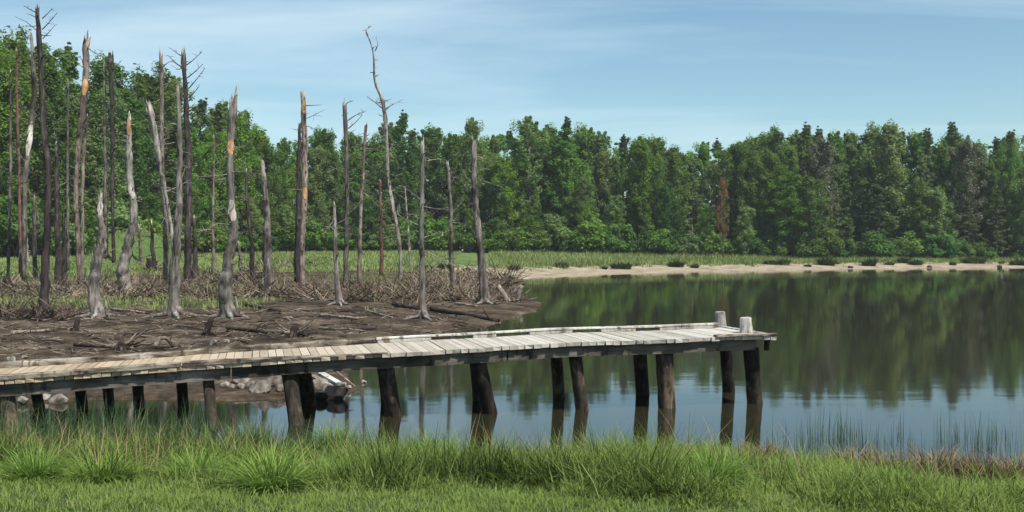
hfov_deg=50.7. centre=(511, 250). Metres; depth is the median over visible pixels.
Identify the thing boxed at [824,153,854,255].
pine tree
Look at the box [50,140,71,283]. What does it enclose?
dead tree
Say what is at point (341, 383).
rock
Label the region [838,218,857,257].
pine tree
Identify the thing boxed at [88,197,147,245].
bush
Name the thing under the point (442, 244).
bush
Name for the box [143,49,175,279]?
dead tree
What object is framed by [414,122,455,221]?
leafy tree
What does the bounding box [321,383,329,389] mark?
rock
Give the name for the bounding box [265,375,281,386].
rock
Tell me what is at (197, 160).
leafy tree
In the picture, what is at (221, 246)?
bush
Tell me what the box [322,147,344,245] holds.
leafy tree
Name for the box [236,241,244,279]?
dead tree
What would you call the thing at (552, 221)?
bush
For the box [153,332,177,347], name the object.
driftwood
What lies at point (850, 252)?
bush
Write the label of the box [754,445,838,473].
sedge clump
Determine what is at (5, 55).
leafy tree
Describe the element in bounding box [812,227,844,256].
bush
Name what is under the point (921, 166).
pine tree
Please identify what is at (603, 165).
leafy tree
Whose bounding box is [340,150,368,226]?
leafy tree
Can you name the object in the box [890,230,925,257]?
bush
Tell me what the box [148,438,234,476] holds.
sedge clump
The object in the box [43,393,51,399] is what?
rock
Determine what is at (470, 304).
fallen log
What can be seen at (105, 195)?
dead tree
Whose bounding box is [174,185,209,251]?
leafy tree
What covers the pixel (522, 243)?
bush
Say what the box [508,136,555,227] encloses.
leafy tree
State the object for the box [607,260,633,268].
grass tuft
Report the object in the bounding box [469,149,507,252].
leafy tree
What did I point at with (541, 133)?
leafy tree
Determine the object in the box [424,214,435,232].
leafy tree
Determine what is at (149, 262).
stump
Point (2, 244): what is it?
bush
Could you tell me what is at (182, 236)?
bush
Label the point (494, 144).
leafy tree
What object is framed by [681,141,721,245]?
leafy tree
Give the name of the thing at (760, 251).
bush
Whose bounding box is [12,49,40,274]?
dead tree
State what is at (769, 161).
leafy tree
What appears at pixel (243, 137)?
leafy tree
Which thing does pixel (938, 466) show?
dead sedge clump
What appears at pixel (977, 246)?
bush
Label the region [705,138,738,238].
pine tree
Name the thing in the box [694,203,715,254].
leafy tree
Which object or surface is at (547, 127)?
leafy tree
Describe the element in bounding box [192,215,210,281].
dead tree
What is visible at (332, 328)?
fallen log
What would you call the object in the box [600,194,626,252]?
leafy tree
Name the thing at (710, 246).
bush
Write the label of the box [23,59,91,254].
leafy tree
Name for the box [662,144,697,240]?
leafy tree
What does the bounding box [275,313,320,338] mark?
stump
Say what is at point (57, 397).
rock
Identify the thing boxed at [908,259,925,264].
grass tuft
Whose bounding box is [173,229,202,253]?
bush
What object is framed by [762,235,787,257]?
bush
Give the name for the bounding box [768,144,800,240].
leafy tree
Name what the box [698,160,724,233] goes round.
leafy tree
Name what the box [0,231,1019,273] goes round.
meadow
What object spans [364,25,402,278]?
dead tree
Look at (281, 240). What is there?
bush
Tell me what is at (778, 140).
pine tree
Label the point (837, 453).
dead sedge clump
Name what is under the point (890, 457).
dead sedge clump
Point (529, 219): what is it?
leafy tree
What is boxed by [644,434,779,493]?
sedge clump
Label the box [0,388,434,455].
shore reeds
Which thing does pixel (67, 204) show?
dead tree
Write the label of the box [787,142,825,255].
leafy tree
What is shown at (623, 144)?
pine tree
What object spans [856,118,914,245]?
leafy tree
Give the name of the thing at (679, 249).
bush
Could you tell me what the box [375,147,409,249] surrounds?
leafy tree
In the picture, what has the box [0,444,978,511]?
bank
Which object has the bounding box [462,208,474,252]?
leafy tree
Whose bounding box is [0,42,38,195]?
leafy tree
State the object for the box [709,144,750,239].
leafy tree
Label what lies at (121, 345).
stump
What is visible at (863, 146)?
leafy tree
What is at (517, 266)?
grass tuft
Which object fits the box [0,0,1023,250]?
sky
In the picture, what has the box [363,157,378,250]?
pine tree
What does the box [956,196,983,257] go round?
pine tree
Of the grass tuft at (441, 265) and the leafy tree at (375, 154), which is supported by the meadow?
the leafy tree at (375, 154)
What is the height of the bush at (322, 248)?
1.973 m
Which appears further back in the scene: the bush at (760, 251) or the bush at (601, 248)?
the bush at (760, 251)
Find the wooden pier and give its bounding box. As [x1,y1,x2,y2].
[0,311,777,435]
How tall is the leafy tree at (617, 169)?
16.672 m
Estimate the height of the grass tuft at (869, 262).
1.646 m
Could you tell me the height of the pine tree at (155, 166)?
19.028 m
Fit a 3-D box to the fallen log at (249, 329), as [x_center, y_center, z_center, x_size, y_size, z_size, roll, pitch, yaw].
[-7.238,2.235,31.239,2.810,0.334,0.303,0,0,37]
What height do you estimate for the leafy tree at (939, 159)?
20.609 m
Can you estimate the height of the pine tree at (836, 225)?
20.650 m
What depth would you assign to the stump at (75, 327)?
31.55 m
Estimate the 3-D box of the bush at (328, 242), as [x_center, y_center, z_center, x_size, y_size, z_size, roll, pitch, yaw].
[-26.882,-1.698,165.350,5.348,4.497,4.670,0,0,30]
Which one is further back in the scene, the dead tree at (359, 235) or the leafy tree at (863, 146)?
the leafy tree at (863, 146)
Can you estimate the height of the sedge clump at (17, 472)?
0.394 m
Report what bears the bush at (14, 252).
on the meadow
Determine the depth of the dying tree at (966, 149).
180.99 m
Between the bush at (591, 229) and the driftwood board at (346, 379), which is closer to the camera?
the driftwood board at (346, 379)
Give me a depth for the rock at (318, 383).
19.82 m
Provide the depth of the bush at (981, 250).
177.48 m
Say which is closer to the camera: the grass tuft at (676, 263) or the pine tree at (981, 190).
the grass tuft at (676, 263)
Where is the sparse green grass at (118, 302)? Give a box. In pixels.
[0,255,478,311]
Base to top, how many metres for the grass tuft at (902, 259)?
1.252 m
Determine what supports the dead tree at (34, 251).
on the mud flat
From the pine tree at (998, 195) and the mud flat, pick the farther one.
the pine tree at (998, 195)
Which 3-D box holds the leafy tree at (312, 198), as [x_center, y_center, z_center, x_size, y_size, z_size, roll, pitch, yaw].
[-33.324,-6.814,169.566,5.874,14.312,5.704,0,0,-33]
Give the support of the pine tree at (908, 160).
on the meadow
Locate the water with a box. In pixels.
[0,268,1023,468]
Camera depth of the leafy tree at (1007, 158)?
183.32 m
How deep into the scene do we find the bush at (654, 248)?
170.16 m
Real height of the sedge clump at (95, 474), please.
0.433 m
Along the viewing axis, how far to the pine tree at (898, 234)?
181.60 m
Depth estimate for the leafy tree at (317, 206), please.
163.69 m
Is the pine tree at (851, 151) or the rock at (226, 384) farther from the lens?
the pine tree at (851, 151)
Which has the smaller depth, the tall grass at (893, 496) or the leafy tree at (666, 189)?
the tall grass at (893, 496)
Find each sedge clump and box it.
[0,438,91,483]
[26,434,172,487]
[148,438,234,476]
[190,432,345,496]
[202,422,278,444]
[288,444,370,479]
[305,417,374,452]
[387,426,474,452]
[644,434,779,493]
[730,439,797,460]
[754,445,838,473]
[804,440,902,466]
[857,446,923,471]
[882,440,1004,480]
[931,445,1023,482]
[973,446,1023,481]
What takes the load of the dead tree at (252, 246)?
on the mud flat
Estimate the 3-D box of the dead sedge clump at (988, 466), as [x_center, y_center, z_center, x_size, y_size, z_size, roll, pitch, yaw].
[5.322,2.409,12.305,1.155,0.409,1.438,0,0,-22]
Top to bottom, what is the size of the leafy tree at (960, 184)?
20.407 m
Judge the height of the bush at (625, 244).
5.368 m
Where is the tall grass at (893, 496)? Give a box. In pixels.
[0,407,1023,511]
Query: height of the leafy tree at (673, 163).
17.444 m
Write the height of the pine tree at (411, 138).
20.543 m
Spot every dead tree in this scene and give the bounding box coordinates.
[0,69,25,276]
[6,33,52,280]
[10,5,77,316]
[11,222,30,262]
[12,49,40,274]
[19,194,43,278]
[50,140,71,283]
[52,79,79,271]
[60,214,70,281]
[66,31,101,283]
[74,191,134,317]
[79,114,102,277]
[94,59,121,258]
[97,51,124,262]
[116,111,150,292]
[124,224,148,262]
[138,218,162,270]
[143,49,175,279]
[144,100,200,250]
[145,84,206,317]
[167,47,205,280]
[191,134,225,273]
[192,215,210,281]
[193,87,255,318]
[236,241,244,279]
[238,168,263,285]
[239,160,277,293]
[281,122,309,281]
[291,91,319,287]
[320,202,349,305]
[328,98,363,289]
[342,123,386,286]
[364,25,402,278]
[374,179,395,275]
[390,135,458,319]
[395,186,419,266]
[425,161,470,292]
[443,138,503,303]
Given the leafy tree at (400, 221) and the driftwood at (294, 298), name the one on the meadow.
the leafy tree at (400, 221)
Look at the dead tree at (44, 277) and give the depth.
37.89 m
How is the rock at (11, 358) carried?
on the mud flat
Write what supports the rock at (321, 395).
on the lake bed
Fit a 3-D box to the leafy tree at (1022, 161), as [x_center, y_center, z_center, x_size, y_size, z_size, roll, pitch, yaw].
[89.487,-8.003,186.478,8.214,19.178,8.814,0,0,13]
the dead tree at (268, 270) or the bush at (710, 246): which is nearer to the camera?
the dead tree at (268, 270)
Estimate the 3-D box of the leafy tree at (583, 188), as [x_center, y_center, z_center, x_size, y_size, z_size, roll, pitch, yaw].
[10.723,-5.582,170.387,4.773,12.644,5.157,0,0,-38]
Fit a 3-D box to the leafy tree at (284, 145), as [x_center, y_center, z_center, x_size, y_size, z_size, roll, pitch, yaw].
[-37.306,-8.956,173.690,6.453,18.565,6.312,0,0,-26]
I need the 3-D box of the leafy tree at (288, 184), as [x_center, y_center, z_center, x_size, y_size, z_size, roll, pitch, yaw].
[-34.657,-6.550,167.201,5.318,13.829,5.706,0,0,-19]
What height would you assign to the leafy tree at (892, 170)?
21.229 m
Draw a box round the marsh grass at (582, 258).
[487,249,1023,270]
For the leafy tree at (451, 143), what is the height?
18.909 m
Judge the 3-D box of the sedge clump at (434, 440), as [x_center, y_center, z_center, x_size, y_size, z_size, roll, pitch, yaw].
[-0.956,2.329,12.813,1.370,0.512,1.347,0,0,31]
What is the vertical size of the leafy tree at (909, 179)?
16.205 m
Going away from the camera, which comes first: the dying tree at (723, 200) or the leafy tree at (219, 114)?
the leafy tree at (219, 114)
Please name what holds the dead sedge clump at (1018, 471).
on the bank at (328, 509)
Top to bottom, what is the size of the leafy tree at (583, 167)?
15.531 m
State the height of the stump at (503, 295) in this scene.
1.032 m
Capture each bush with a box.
[0,194,31,241]
[0,203,52,257]
[0,224,7,251]
[14,219,61,254]
[51,220,89,251]
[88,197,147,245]
[139,218,170,242]
[147,212,191,246]
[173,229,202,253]
[191,220,227,252]
[215,228,243,251]
[239,233,262,250]
[257,237,278,251]
[274,218,311,251]
[284,216,329,251]
[312,241,325,251]
[320,225,353,249]
[342,236,357,250]
[349,227,374,249]
[367,228,395,250]
[378,223,407,250]
[395,209,447,250]
[403,234,418,250]
[426,229,457,250]
[437,216,471,250]
[453,223,486,252]
[483,224,511,250]
[483,240,492,252]
[500,229,521,250]
[512,227,540,251]
[522,222,554,251]
[530,214,570,250]
[551,231,581,252]
[567,211,607,251]
[587,228,617,252]
[599,223,635,252]
[627,236,646,253]
[637,227,664,253]
[646,228,676,253]
[660,236,684,254]
[676,233,703,254]
[698,230,728,255]
[714,233,737,254]
[730,229,761,253]
[757,241,774,255]
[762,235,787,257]
[781,232,805,256]
[792,236,823,257]
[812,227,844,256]
[831,239,857,257]
[855,238,871,256]
[857,230,894,257]
[877,241,899,258]
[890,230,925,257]
[916,251,928,258]
[920,233,958,258]
[929,229,967,257]
[957,243,975,257]
[966,243,984,257]
[974,243,996,258]
[1007,252,1020,258]
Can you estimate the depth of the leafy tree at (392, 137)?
182.72 m
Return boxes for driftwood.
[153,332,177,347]
[277,291,314,299]
[366,310,392,317]
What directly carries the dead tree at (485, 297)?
on the mud flat
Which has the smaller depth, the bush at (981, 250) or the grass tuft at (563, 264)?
the grass tuft at (563, 264)
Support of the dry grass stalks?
on the bank at (328, 509)
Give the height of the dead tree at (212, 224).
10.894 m
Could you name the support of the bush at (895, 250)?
on the meadow
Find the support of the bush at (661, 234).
on the meadow
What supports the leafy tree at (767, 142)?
on the meadow
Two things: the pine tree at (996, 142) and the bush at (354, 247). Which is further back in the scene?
the pine tree at (996, 142)
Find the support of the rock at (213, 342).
on the mud flat
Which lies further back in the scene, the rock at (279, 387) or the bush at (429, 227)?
the bush at (429, 227)
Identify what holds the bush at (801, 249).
on the meadow
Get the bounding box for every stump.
[0,274,21,288]
[64,318,84,330]
[91,329,148,350]
[132,256,170,270]
[199,317,216,335]
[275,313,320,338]
[496,284,512,301]
[507,285,523,301]
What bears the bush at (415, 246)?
on the meadow
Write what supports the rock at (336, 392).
on the mud flat
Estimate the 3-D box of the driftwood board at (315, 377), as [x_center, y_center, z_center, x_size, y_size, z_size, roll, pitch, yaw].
[-3.576,2.501,20.501,0.121,0.204,1.013,0,0,-37]
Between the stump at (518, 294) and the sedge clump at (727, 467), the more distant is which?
the stump at (518, 294)
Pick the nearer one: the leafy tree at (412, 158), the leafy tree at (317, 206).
the leafy tree at (317, 206)
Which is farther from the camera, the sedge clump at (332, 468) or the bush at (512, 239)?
the bush at (512, 239)
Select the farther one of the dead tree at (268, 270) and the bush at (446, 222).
the bush at (446, 222)
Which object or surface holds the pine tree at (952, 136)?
on the meadow
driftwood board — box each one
[312,375,331,384]
[315,372,340,384]
[335,371,355,386]
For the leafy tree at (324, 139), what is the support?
on the meadow
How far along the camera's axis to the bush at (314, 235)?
160.51 m
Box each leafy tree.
[0,24,65,251]
[0,32,14,165]
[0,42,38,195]
[0,70,38,255]
[11,61,53,253]
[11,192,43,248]
[15,42,82,253]
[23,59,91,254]
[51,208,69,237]
[69,196,97,253]
[72,53,131,247]
[82,85,131,233]
[93,85,147,215]
[98,88,160,217]
[116,60,184,221]
[138,193,162,231]
[140,75,202,222]
[154,115,201,223]
[164,126,222,252]
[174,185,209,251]
[196,125,244,252]
[201,97,249,249]
[211,112,266,251]
[214,200,239,250]
[221,109,275,251]
[235,126,283,250]
[235,197,263,251]
[244,142,288,239]
[269,137,296,250]
[271,163,301,250]
[277,205,294,250]
[283,164,316,223]
[307,145,333,251]
[308,125,344,250]
[309,199,331,250]
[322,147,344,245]
[329,181,376,250]
[336,132,368,229]
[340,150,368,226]
[352,133,393,228]
[362,198,390,250]
[366,122,410,249]
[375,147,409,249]
[394,218,404,235]
[396,150,419,249]
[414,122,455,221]
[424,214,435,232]
[426,134,468,224]
[427,131,468,250]
[446,117,485,252]
[451,134,495,251]
[456,159,488,252]
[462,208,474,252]
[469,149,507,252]
[470,135,508,238]
[483,216,507,247]
[484,154,527,250]
[502,129,558,218]
[506,115,550,250]
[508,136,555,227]
[523,204,551,251]
[523,214,539,250]
[529,128,583,230]
[539,122,572,248]
[544,144,592,250]
[568,176,595,250]
[569,121,606,249]
[570,158,598,229]
[574,202,592,246]
[580,131,620,250]
[587,150,615,225]
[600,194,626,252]
[607,154,631,240]
[608,211,625,252]
[623,135,660,244]
[624,134,669,251]
[631,196,652,239]
[640,156,666,251]
[648,133,671,227]
[657,181,686,252]
[659,149,691,238]
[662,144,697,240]
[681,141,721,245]
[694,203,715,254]
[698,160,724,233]
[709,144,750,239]
[720,141,769,253]
[725,141,748,242]
[731,205,755,255]
[745,133,769,252]
[747,146,788,241]
[757,123,790,242]
[760,171,815,256]
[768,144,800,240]
[774,129,813,174]
[782,174,833,257]
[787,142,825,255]
[818,131,856,253]
[838,129,875,241]
[849,120,898,254]
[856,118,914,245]
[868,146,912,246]
[892,165,916,249]
[900,129,934,236]
[904,177,935,255]
[923,186,962,257]
[929,133,984,243]
[929,139,961,234]
[930,134,963,219]
[944,142,977,246]
[972,142,992,234]
[979,155,1014,253]
[986,140,1023,256]
[995,133,1023,252]
[1008,151,1023,234]
[1009,178,1023,252]
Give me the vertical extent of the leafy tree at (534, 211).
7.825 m
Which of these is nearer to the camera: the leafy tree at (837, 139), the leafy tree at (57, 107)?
the leafy tree at (57, 107)
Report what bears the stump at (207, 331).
on the mud flat
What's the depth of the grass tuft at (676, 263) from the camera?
139.46 m
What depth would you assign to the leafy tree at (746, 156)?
179.97 m
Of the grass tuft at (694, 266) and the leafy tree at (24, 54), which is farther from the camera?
the grass tuft at (694, 266)
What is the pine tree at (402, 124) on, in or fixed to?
on the meadow
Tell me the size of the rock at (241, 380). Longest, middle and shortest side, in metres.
0.391 x 0.222 x 0.191 m
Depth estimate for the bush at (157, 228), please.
128.82 m
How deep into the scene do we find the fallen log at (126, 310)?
40.32 m
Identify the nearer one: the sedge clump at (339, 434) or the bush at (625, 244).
the sedge clump at (339, 434)
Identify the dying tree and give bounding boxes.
[714,177,729,256]
[800,135,842,239]
[944,135,990,240]
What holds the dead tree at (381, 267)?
on the mud flat
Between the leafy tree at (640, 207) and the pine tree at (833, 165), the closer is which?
the leafy tree at (640, 207)
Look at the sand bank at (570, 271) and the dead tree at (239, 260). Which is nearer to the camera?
the dead tree at (239, 260)
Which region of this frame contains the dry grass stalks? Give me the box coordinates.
[0,398,1023,487]
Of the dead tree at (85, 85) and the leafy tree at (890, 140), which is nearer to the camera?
the dead tree at (85, 85)
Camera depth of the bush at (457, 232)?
166.75 m
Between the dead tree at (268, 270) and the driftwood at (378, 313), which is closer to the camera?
the driftwood at (378, 313)
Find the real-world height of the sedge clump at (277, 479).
0.537 m
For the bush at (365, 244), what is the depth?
167.88 m
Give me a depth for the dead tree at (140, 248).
90.29 m
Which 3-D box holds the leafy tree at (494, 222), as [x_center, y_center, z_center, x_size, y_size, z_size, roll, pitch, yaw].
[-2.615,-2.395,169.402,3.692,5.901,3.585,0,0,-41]
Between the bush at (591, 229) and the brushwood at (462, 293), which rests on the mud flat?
the brushwood at (462, 293)
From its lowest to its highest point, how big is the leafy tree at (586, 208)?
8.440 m
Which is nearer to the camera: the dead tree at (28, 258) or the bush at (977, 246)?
the dead tree at (28, 258)
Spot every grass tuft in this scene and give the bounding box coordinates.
[436,262,448,268]
[506,264,521,270]
[550,261,572,267]
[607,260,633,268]
[666,259,685,266]
[689,263,700,267]
[762,259,780,263]
[776,257,793,264]
[814,256,839,264]
[857,257,882,265]
[882,262,894,264]
[894,256,912,262]
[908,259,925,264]
[960,255,988,262]
[1006,257,1023,265]
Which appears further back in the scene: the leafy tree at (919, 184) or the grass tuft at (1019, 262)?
the leafy tree at (919, 184)
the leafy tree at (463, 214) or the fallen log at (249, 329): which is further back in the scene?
the leafy tree at (463, 214)
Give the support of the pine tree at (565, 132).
on the meadow
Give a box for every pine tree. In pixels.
[43,41,96,224]
[51,93,107,229]
[140,107,175,231]
[182,97,220,251]
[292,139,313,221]
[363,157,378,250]
[382,109,417,249]
[389,128,426,220]
[417,140,446,228]
[497,128,524,229]
[542,116,581,251]
[614,134,633,250]
[622,156,650,240]
[680,158,707,241]
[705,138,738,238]
[762,129,790,240]
[787,122,818,235]
[806,126,830,238]
[807,136,841,239]
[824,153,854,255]
[835,142,873,241]
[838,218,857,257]
[855,161,883,256]
[862,183,899,257]
[875,154,902,238]
[890,135,916,234]
[908,152,933,255]
[913,128,939,254]
[932,122,975,241]
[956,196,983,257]
[970,149,993,244]
[975,137,1013,255]
[982,189,1012,252]
[988,129,1023,257]
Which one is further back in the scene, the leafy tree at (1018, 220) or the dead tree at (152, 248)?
the leafy tree at (1018, 220)
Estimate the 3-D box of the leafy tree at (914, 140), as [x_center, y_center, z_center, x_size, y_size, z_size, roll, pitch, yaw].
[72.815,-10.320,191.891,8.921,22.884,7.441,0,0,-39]
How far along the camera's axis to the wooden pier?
17.16 m
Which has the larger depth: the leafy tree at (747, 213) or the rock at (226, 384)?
the leafy tree at (747, 213)
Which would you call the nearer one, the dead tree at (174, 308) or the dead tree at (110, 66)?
the dead tree at (174, 308)
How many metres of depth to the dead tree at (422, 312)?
37.91 m
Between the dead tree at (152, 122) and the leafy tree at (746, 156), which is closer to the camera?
the dead tree at (152, 122)
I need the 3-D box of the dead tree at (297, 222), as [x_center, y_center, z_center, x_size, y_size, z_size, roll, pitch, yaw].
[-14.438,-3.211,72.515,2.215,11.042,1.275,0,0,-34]
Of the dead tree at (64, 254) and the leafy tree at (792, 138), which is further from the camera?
the leafy tree at (792, 138)
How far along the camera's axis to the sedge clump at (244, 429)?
14.25 m
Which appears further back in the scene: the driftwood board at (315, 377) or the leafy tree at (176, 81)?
the leafy tree at (176, 81)
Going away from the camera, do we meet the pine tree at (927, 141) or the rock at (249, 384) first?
the rock at (249, 384)
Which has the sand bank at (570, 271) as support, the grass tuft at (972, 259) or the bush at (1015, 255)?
the grass tuft at (972, 259)
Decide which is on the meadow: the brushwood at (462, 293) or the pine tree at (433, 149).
the pine tree at (433, 149)
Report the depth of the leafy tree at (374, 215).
168.30 m
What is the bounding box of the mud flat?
[0,269,543,404]
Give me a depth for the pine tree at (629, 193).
176.17 m
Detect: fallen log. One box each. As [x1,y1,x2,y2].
[10,325,51,333]
[73,343,110,347]
[110,306,149,313]
[226,322,286,334]
[243,301,280,311]
[317,309,357,318]
[318,325,364,331]
[392,301,418,309]
[429,306,499,321]
[454,302,477,306]
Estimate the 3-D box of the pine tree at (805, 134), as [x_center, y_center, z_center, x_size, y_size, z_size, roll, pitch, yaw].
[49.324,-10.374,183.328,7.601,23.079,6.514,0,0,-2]
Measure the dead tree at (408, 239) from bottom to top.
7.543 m
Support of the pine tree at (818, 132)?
on the meadow
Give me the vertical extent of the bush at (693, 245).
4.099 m
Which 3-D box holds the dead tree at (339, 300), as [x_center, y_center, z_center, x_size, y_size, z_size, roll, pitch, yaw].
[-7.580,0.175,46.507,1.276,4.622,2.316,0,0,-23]
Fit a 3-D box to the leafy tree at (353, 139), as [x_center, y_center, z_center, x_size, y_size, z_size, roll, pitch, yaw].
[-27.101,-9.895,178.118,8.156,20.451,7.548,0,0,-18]
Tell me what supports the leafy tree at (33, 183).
on the meadow
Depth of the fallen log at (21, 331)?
30.59 m
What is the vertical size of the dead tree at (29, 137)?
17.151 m
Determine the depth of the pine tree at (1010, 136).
186.15 m
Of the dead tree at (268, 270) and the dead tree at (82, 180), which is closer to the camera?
the dead tree at (268, 270)
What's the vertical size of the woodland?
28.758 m
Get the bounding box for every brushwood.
[0,250,537,318]
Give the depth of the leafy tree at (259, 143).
171.29 m
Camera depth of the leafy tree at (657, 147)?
184.46 m
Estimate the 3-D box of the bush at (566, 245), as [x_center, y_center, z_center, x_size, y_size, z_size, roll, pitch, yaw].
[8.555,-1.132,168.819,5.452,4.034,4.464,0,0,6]
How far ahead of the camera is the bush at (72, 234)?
115.87 m
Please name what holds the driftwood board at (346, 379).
on the mud flat
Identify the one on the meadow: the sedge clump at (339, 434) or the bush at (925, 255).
the bush at (925, 255)
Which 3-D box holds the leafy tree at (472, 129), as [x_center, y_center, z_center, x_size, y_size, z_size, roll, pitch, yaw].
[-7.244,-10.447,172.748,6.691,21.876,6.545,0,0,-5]
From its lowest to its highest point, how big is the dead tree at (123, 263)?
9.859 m
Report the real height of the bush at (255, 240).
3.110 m
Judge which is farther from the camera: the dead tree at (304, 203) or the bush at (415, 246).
the bush at (415, 246)
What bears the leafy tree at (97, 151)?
on the meadow
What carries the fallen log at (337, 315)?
on the mud flat
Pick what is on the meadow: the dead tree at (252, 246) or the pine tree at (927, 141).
the pine tree at (927, 141)
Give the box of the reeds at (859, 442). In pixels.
[762,403,1023,465]
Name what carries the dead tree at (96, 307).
on the mud flat
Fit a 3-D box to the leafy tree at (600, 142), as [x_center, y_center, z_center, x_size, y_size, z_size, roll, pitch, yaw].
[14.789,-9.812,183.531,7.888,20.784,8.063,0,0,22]
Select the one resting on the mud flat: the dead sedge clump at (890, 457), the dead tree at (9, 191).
the dead tree at (9, 191)
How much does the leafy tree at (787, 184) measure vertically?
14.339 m
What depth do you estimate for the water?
22.27 m
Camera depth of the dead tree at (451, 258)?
59.20 m
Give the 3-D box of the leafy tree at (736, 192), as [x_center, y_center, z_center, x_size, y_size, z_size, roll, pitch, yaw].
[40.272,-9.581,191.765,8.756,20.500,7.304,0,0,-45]
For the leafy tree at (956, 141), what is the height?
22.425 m
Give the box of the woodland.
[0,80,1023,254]
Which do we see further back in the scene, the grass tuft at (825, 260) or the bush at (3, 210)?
the grass tuft at (825, 260)
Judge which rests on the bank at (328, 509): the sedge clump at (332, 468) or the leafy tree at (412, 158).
the sedge clump at (332, 468)
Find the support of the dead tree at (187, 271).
on the mud flat
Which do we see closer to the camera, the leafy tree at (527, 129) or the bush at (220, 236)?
the bush at (220, 236)
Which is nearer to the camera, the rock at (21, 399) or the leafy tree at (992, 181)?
the rock at (21, 399)
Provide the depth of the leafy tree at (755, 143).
188.33 m
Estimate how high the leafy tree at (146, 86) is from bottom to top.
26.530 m
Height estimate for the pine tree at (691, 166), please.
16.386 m
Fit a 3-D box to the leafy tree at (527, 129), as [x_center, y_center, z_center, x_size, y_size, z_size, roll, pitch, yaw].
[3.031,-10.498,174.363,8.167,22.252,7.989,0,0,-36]
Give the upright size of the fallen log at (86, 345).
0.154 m
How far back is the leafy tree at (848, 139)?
191.43 m
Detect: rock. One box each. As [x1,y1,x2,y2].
[6,357,15,360]
[18,396,28,403]
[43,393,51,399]
[48,393,68,403]
[210,339,217,344]
[220,381,229,387]
[232,378,249,383]
[237,383,244,388]
[246,381,254,386]
[249,380,271,392]
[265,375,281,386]
[276,384,283,391]
[313,379,327,388]
[315,390,327,400]
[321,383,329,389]
[325,385,351,399]
[336,382,346,386]
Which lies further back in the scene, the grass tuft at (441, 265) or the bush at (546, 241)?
the bush at (546, 241)
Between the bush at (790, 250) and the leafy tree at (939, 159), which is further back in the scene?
the leafy tree at (939, 159)
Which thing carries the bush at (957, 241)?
on the meadow
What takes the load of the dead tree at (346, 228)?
on the mud flat
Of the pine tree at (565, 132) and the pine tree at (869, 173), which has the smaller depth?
the pine tree at (565, 132)
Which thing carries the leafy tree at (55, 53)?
on the meadow
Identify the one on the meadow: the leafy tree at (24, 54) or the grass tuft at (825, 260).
the leafy tree at (24, 54)
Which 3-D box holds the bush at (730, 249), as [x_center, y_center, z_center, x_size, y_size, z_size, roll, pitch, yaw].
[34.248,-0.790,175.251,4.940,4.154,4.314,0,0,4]
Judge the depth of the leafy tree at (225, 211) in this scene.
147.96 m
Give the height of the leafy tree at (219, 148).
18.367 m
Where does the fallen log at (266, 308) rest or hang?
on the mud flat
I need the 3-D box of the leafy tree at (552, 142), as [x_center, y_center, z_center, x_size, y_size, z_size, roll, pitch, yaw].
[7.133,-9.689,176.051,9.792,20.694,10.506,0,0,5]
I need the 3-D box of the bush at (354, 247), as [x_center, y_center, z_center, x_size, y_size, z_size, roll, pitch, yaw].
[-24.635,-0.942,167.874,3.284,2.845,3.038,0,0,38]
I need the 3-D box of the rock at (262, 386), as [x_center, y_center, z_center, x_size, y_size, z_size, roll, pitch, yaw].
[-4.511,2.462,19.360,0.395,0.280,0.282,-4,-8,0]
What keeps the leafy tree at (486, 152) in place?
on the meadow
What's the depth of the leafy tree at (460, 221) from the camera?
179.19 m
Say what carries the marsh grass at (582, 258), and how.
on the sand bank at (570, 271)
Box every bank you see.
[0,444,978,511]
[433,261,1023,278]
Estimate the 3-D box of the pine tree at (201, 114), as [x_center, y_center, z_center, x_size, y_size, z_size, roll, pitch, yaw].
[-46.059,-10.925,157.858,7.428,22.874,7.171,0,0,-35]
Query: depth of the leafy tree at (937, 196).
177.72 m
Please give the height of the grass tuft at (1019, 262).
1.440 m
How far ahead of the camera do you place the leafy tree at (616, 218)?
169.19 m
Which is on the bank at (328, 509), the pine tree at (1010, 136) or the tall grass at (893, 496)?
the tall grass at (893, 496)
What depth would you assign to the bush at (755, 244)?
174.43 m
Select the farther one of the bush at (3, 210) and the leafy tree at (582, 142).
the leafy tree at (582, 142)
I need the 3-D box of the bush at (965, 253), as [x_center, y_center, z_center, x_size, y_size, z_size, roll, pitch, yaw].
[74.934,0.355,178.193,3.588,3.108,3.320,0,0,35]
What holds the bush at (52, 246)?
on the meadow
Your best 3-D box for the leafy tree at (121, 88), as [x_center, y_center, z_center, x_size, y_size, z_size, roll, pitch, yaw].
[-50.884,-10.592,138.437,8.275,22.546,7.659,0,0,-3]
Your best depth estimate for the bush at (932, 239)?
176.48 m
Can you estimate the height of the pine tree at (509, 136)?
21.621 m
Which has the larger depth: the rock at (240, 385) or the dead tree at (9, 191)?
the dead tree at (9, 191)
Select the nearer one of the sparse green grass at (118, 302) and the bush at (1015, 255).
the sparse green grass at (118, 302)
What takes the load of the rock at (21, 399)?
on the mud flat

